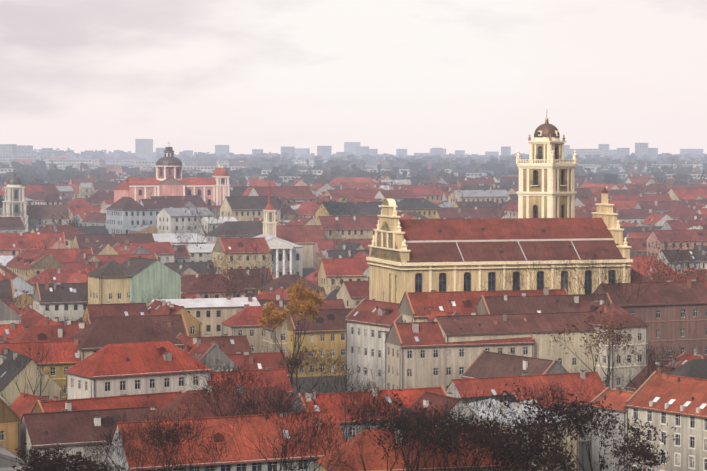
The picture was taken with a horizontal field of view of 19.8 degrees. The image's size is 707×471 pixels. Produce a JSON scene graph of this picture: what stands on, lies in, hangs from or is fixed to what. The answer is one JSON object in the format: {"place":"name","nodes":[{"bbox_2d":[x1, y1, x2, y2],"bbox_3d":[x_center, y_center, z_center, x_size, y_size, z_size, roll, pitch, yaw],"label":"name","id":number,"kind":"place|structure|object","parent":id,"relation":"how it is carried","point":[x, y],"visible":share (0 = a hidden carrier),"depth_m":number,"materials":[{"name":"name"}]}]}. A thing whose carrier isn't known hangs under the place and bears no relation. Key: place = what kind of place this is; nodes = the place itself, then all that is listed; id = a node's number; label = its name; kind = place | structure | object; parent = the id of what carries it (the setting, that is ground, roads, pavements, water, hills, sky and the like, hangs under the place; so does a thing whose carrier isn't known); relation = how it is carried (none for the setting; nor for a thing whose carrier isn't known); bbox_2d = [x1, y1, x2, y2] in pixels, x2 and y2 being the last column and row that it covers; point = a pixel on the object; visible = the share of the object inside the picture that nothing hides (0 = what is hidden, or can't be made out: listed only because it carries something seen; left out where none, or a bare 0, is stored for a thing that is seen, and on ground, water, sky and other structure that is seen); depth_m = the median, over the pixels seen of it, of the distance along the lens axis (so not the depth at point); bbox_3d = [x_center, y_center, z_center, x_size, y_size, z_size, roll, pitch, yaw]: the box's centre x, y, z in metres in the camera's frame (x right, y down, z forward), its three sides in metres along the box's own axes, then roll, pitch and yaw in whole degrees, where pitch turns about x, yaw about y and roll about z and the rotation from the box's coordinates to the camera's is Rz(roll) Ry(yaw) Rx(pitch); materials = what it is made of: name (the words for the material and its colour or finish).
{"place":"outdoors","nodes":[
{"label":"outdoors","id":0,"kind":"place"},
{"bbox_2d":[86,261,133,303],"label":"yellow building","id":1,"kind":"structure","parent":0,"point":[108,282],"depth_m":551.61,"materials":[{"name":"yellow paint"}]},
{"bbox_2d":[0,0,706,154],"label":"sky","id":2,"kind":"structure","parent":0,"point":[479,77],"materials":[{"name":"white"}]},
{"bbox_2d":[229,155,589,470],"bbox_3d":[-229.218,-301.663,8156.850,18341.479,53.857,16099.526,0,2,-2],"label":"ground","id":3,"kind":"structure","parent":0,"point":[585,463],"depth_m":480.04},
{"bbox_2d":[0,444,30,470],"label":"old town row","id":4,"kind":"object","parent":3,"relation":"on","point":[7,457],"visible":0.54,"depth_m":304.85,"materials":[{"name":"paint"}]},
{"bbox_2d":[1,168,68,231],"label":"baroque church","id":5,"kind":"structure","parent":3,"relation":"on","point":[14,202],"depth_m":891.37,"materials":[{"name":"paint"}]},
{"bbox_2d":[0,292,201,336],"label":"buildings","id":6,"kind":"structure","parent":3,"relation":"on","point":[8,315],"depth_m":493.63,"materials":[{"name":"tile"}]},
{"bbox_2d":[0,371,213,405],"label":"buildings","id":7,"kind":"structure","parent":3,"relation":"on","point":[5,401],"depth_m":380.51,"materials":[{"name":"paint"}]},
{"bbox_2d":[0,307,251,353],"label":"buildings","id":8,"kind":"structure","parent":3,"relation":"on","point":[174,325],"depth_m":475.27,"materials":[{"name":"tile"}]},
{"bbox_2d":[16,295,260,336],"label":"buildings","id":9,"kind":"structure","parent":3,"relation":"on","point":[211,315],"depth_m":531.27,"materials":[{"name":"paint"}]},
{"bbox_2d":[0,322,290,379],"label":"buildings","id":10,"kind":"structure","parent":3,"relation":"on","point":[196,348],"depth_m":446.49,"materials":[{"name":"tile"}]},
{"bbox_2d":[121,250,181,305],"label":"house","id":11,"kind":"structure","parent":3,"relation":"on","point":[150,279],"depth_m":555.68,"materials":[{"name":"green paint"}]},
{"bbox_2d":[0,273,330,309],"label":"buildings","id":12,"kind":"structure","parent":3,"relation":"on","point":[22,294],"depth_m":637.26,"materials":[{"name":"tile"}]},
{"bbox_2d":[0,274,339,305],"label":"buildings","id":13,"kind":"structure","parent":3,"relation":"on","point":[6,287],"depth_m":594.68,"materials":[{"name":"tile"}]},
{"bbox_2d":[113,147,229,205],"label":"church","id":14,"kind":"structure","parent":3,"relation":"on","point":[168,180],"depth_m":949.49,"materials":[{"name":"paint"}]},
{"bbox_2d":[0,297,344,311],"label":"buildings","id":15,"kind":"structure","parent":3,"relation":"on","point":[330,303],"depth_m":550.48,"materials":[{"name":"tile"}]},
{"bbox_2d":[145,232,206,243],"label":"long pale building","id":16,"kind":"structure","parent":3,"relation":"on","point":[169,237],"depth_m":840.68,"materials":[{"name":"paint"}]},
{"bbox_2d":[0,236,368,273],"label":"buildings","id":17,"kind":"structure","parent":3,"relation":"on","point":[231,246],"depth_m":724.86,"materials":[{"name":"paint"}]},
{"bbox_2d":[0,232,372,269],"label":"buildings","id":18,"kind":"structure","parent":3,"relation":"on","point":[322,245],"depth_m":801.76,"materials":[{"name":"paint"}]},
{"bbox_2d":[95,181,279,185],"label":"buildings","id":19,"kind":"structure","parent":3,"relation":"on","point":[277,184],"depth_m":1265.70,"materials":[{"name":"paint"}]},
{"bbox_2d":[10,281,368,320],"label":"buildings","id":20,"kind":"structure","parent":3,"relation":"on","point":[60,301],"depth_m":569.04,"materials":[{"name":"paint"}]},
{"bbox_2d":[171,243,214,261],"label":"long pale building","id":21,"kind":"structure","parent":3,"relation":"on","point":[202,253],"depth_m":796.83,"materials":[{"name":"paint"}]},
{"bbox_2d":[58,303,353,376],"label":"buildings","id":22,"kind":"structure","parent":3,"relation":"on","point":[326,331],"depth_m":503.80,"materials":[{"name":"paint"}]},
{"bbox_2d":[105,410,344,470],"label":"building front","id":23,"kind":"structure","parent":3,"relation":"on","point":[252,459],"depth_m":305.57,"materials":[{"name":"tile"}]},
{"bbox_2d":[252,234,302,278],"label":"town hall","id":24,"kind":"structure","parent":3,"relation":"on","point":[288,252],"depth_m":768.54,"materials":[{"name":"paint"}]},
{"bbox_2d":[0,385,578,470],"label":"buildings","id":25,"kind":"structure","parent":3,"relation":"on","point":[74,430],"depth_m":332.75,"materials":[{"name":"tile"}]},
{"bbox_2d":[262,176,324,267],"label":"church","id":26,"kind":"structure","parent":3,"relation":"on","point":[305,237],"depth_m":808.27,"materials":[{"name":"paint"}]},
{"bbox_2d":[0,232,646,263],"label":"buildings","id":27,"kind":"structure","parent":3,"relation":"on","point":[11,244],"depth_m":753.27,"materials":[{"name":"paint"}]},
{"bbox_2d":[0,143,657,159],"bbox_3d":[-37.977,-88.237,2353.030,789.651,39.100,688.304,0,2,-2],"label":"distant buildings","id":28,"kind":"structure","parent":3,"relation":"on","point":[325,152],"depth_m":2392.45,"materials":[{"name":"paint"}]},
{"bbox_2d":[0,167,674,295],"bbox_3d":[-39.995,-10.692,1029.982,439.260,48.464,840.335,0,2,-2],"label":"trees","id":29,"kind":"object","parent":3,"relation":"on","point":[322,177],"visible":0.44,"depth_m":887.29,"materials":[{"name":"brown plant"}]},
{"bbox_2d":[56,182,619,197],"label":"buildings","id":30,"kind":"structure","parent":3,"relation":"on","point":[64,191],"depth_m":1100.84,"materials":[{"name":"paint"}]},
{"bbox_2d":[1,251,678,292],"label":"buildings","id":31,"kind":"structure","parent":3,"relation":"on","point":[356,268],"depth_m":653.05,"materials":[{"name":"paint"}]},
{"bbox_2d":[69,177,611,185],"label":"buildings","id":32,"kind":"structure","parent":3,"relation":"on","point":[401,181],"depth_m":1240.61,"materials":[{"name":"paint"}]},
{"bbox_2d":[22,183,666,202],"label":"buildings","id":33,"kind":"structure","parent":3,"relation":"on","point":[428,193],"depth_m":1052.52,"materials":[{"name":"paint"}]},
{"bbox_2d":[0,186,704,206],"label":"buildings","id":34,"kind":"structure","parent":3,"relation":"on","point":[299,194],"depth_m":971.32,"materials":[{"name":"paint"}]},
{"bbox_2d":[0,195,704,224],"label":"buildings","id":35,"kind":"structure","parent":3,"relation":"on","point":[661,206],"depth_m":945.96,"materials":[{"name":"paint"}]},
{"bbox_2d":[0,315,705,399],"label":"buildings","id":36,"kind":"structure","parent":3,"relation":"on","point":[95,336],"depth_m":429.20,"materials":[{"name":"tile"}]},
{"bbox_2d":[0,217,706,470],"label":"town trees","id":37,"kind":"object","parent":3,"relation":"on","point":[305,302],"visible":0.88,"depth_m":293.94,"materials":[{"name":"brown plant"}]},
{"bbox_2d":[0,148,706,185],"bbox_3d":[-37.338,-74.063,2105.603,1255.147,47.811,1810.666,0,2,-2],"label":"distant woods","id":38,"kind":"object","parent":3,"relation":"on","point":[258,163],"visible":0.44,"depth_m":1617.10,"materials":[{"name":"grey plant"}]},
{"bbox_2d":[0,139,706,183],"bbox_3d":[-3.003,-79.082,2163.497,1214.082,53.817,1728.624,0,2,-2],"label":"city","id":39,"kind":"object","parent":3,"relation":"on","point":[143,148],"visible":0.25,"depth_m":1869.81,"materials":[{"name":"paint"}]},
{"bbox_2d":[0,341,706,403],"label":"buildings","id":40,"kind":"structure","parent":3,"relation":"on","point":[10,393],"depth_m":401.83,"materials":[{"name":"paint"}]},
{"bbox_2d":[0,216,706,237],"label":"buildings","id":41,"kind":"structure","parent":3,"relation":"on","point":[13,224],"depth_m":846.90,"materials":[{"name":"paint"}]},
{"bbox_2d":[0,262,706,295],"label":"buildings","id":42,"kind":"structure","parent":3,"relation":"on","point":[181,269],"depth_m":677.35,"materials":[{"name":"paint"}]},
{"bbox_2d":[0,178,706,194],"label":"buildings","id":43,"kind":"structure","parent":3,"relation":"on","point":[98,186],"depth_m":1155.52,"materials":[{"name":"paint"}]},
{"bbox_2d":[0,179,706,195],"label":"buildings","id":44,"kind":"structure","parent":3,"relation":"on","point":[265,183],"depth_m":1128.15,"materials":[{"name":"paint"}]},
{"bbox_2d":[1,184,706,204],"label":"buildings","id":45,"kind":"structure","parent":3,"relation":"on","point":[680,194],"depth_m":1017.59,"materials":[{"name":"paint"}]},
{"bbox_2d":[6,245,706,280],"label":"buildings","id":46,"kind":"structure","parent":3,"relation":"on","point":[16,265],"depth_m":704.00,"materials":[{"name":"paint"}]},
{"bbox_2d":[7,213,706,243],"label":"buildings","id":47,"kind":"structure","parent":3,"relation":"on","point":[363,227],"depth_m":822.23,"materials":[{"name":"paint"}]},
{"bbox_2d":[9,359,706,418],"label":"buildings","id":48,"kind":"structure","parent":3,"relation":"on","point":[21,404],"depth_m":358.38,"materials":[{"name":"tile"}]},
{"bbox_2d":[60,183,669,200],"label":"distant buildings","id":49,"kind":"structure","parent":3,"relation":"on","point":[641,188],"depth_m":1078.90,"materials":[{"name":"paint"}]},
{"bbox_2d":[64,341,675,398],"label":"buildings","id":50,"kind":"structure","parent":3,"relation":"on","point":[107,370],"depth_m":366.71,"materials":[{"name":"tile"}]},
{"bbox_2d":[35,224,706,267],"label":"buildings","id":51,"kind":"structure","parent":3,"relation":"on","point":[101,244],"depth_m":772.92,"materials":[{"name":"paint"}]},
{"bbox_2d":[88,173,653,184],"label":"distant buildings","id":52,"kind":"structure","parent":3,"relation":"on","point":[107,176],"depth_m":1295.90,"materials":[{"name":"paint"}]},
{"bbox_2d":[344,292,401,391],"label":"university building","id":53,"kind":"structure","parent":3,"relation":"on","point":[366,320],"depth_m":456.48,"materials":[{"name":"paint"}]},
{"bbox_2d":[54,180,706,197],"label":"distant buildings","id":54,"kind":"structure","parent":3,"relation":"on","point":[79,189],"depth_m":1182.93,"materials":[{"name":"paint"}]},
{"bbox_2d":[71,196,706,226],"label":"distant buildings","id":55,"kind":"structure","parent":3,"relation":"on","point":[304,210],"depth_m":918.91,"materials":[{"name":"paint"}]},
{"bbox_2d":[92,186,706,208],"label":"distant buildings","id":56,"kind":"structure","parent":3,"relation":"on","point":[347,194],"depth_m":995.14,"materials":[{"name":"paint"}]},
{"bbox_2d":[105,195,706,233],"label":"buildings","id":57,"kind":"structure","parent":3,"relation":"on","point":[124,215],"depth_m":890.05,"materials":[{"name":"paint"}]},
{"bbox_2d":[128,201,706,236],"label":"buildings","id":58,"kind":"structure","parent":3,"relation":"on","point":[172,219],"depth_m":867.61,"materials":[{"name":"paint"}]},
{"bbox_2d":[378,300,459,332],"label":"university building","id":59,"kind":"structure","parent":3,"relation":"on","point":[434,313],"depth_m":439.01,"materials":[{"name":"red tile"}]},
{"bbox_2d":[316,425,524,470],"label":"roofed building","id":60,"kind":"structure","parent":3,"relation":"on","point":[373,458],"depth_m":299.26,"materials":[{"name":"tile"}]},
{"bbox_2d":[181,273,706,298],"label":"buildings","id":61,"kind":"structure","parent":3,"relation":"on","point":[285,281],"depth_m":618.11,"materials":[{"name":"tile"}]},
{"bbox_2d":[385,313,534,390],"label":"university building","id":62,"kind":"structure","parent":3,"relation":"on","point":[421,355],"depth_m":425.20,"materials":[{"name":"beige paint"}]},
{"bbox_2d":[397,287,567,322],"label":"university building","id":63,"kind":"structure","parent":3,"relation":"on","point":[413,306],"depth_m":445.79,"materials":[{"name":"tile"}]},
{"bbox_2d":[366,188,654,302],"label":"church","id":64,"kind":"structure","parent":3,"relation":"on","point":[426,255],"depth_m":478.36,"materials":[{"name":"red tile"}]},
{"bbox_2d":[433,302,595,372],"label":"long cream building","id":65,"kind":"structure","parent":3,"relation":"on","point":[475,327],"depth_m":433.43,"materials":[{"name":"red tile"}]},
{"bbox_2d":[461,350,568,378],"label":"building roof","id":66,"kind":"structure","parent":3,"relation":"on","point":[484,364],"depth_m":414.27,"materials":[{"name":"paint"}]},
{"bbox_2d":[329,176,701,186],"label":"distant buildings","id":67,"kind":"structure","parent":3,"relation":"on","point":[343,179],"depth_m":1213.06,"materials":[{"name":"paint"}]},
{"bbox_2d":[446,366,605,441],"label":"long red building","id":68,"kind":"structure","parent":3,"relation":"on","point":[490,385],"depth_m":388.15,"materials":[{"name":"tile"}]},
{"bbox_2d":[476,292,612,314],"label":"university building","id":69,"kind":"structure","parent":3,"relation":"on","point":[523,303],"depth_m":444.49,"materials":[{"name":"red tile"}]},
{"bbox_2d":[589,387,633,470],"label":"building wing","id":70,"kind":"structure","parent":3,"relation":"on","point":[617,398],"depth_m":345.29,"materials":[{"name":"grey paint"}]},
{"bbox_2d":[578,299,649,390],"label":"university building","id":71,"kind":"structure","parent":3,"relation":"on","point":[637,326],"depth_m":435.16,"materials":[{"name":"beige paint"}]},
{"bbox_2d":[593,279,706,365],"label":"brick building","id":72,"kind":"structure","parent":3,"relation":"on","point":[674,314],"depth_m":455.01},
{"bbox_2d":[624,371,706,470],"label":"cream building","id":73,"kind":"structure","parent":3,"relation":"on","point":[686,449],"depth_m":333.58,"materials":[{"name":"tile"}]},
{"bbox_2d":[649,397,706,412],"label":"skylights","id":74,"kind":"object","parent":73,"relation":"on","point":[686,404],"visible":0.81,"depth_m":331.60,"materials":[{"name":"paint"}]},
{"bbox_2d":[516,118,577,217],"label":"bell tower","id":75,"kind":"structure","parent":0,"point":[546,180],"depth_m":500.38,"materials":[{"name":"beige paint"}]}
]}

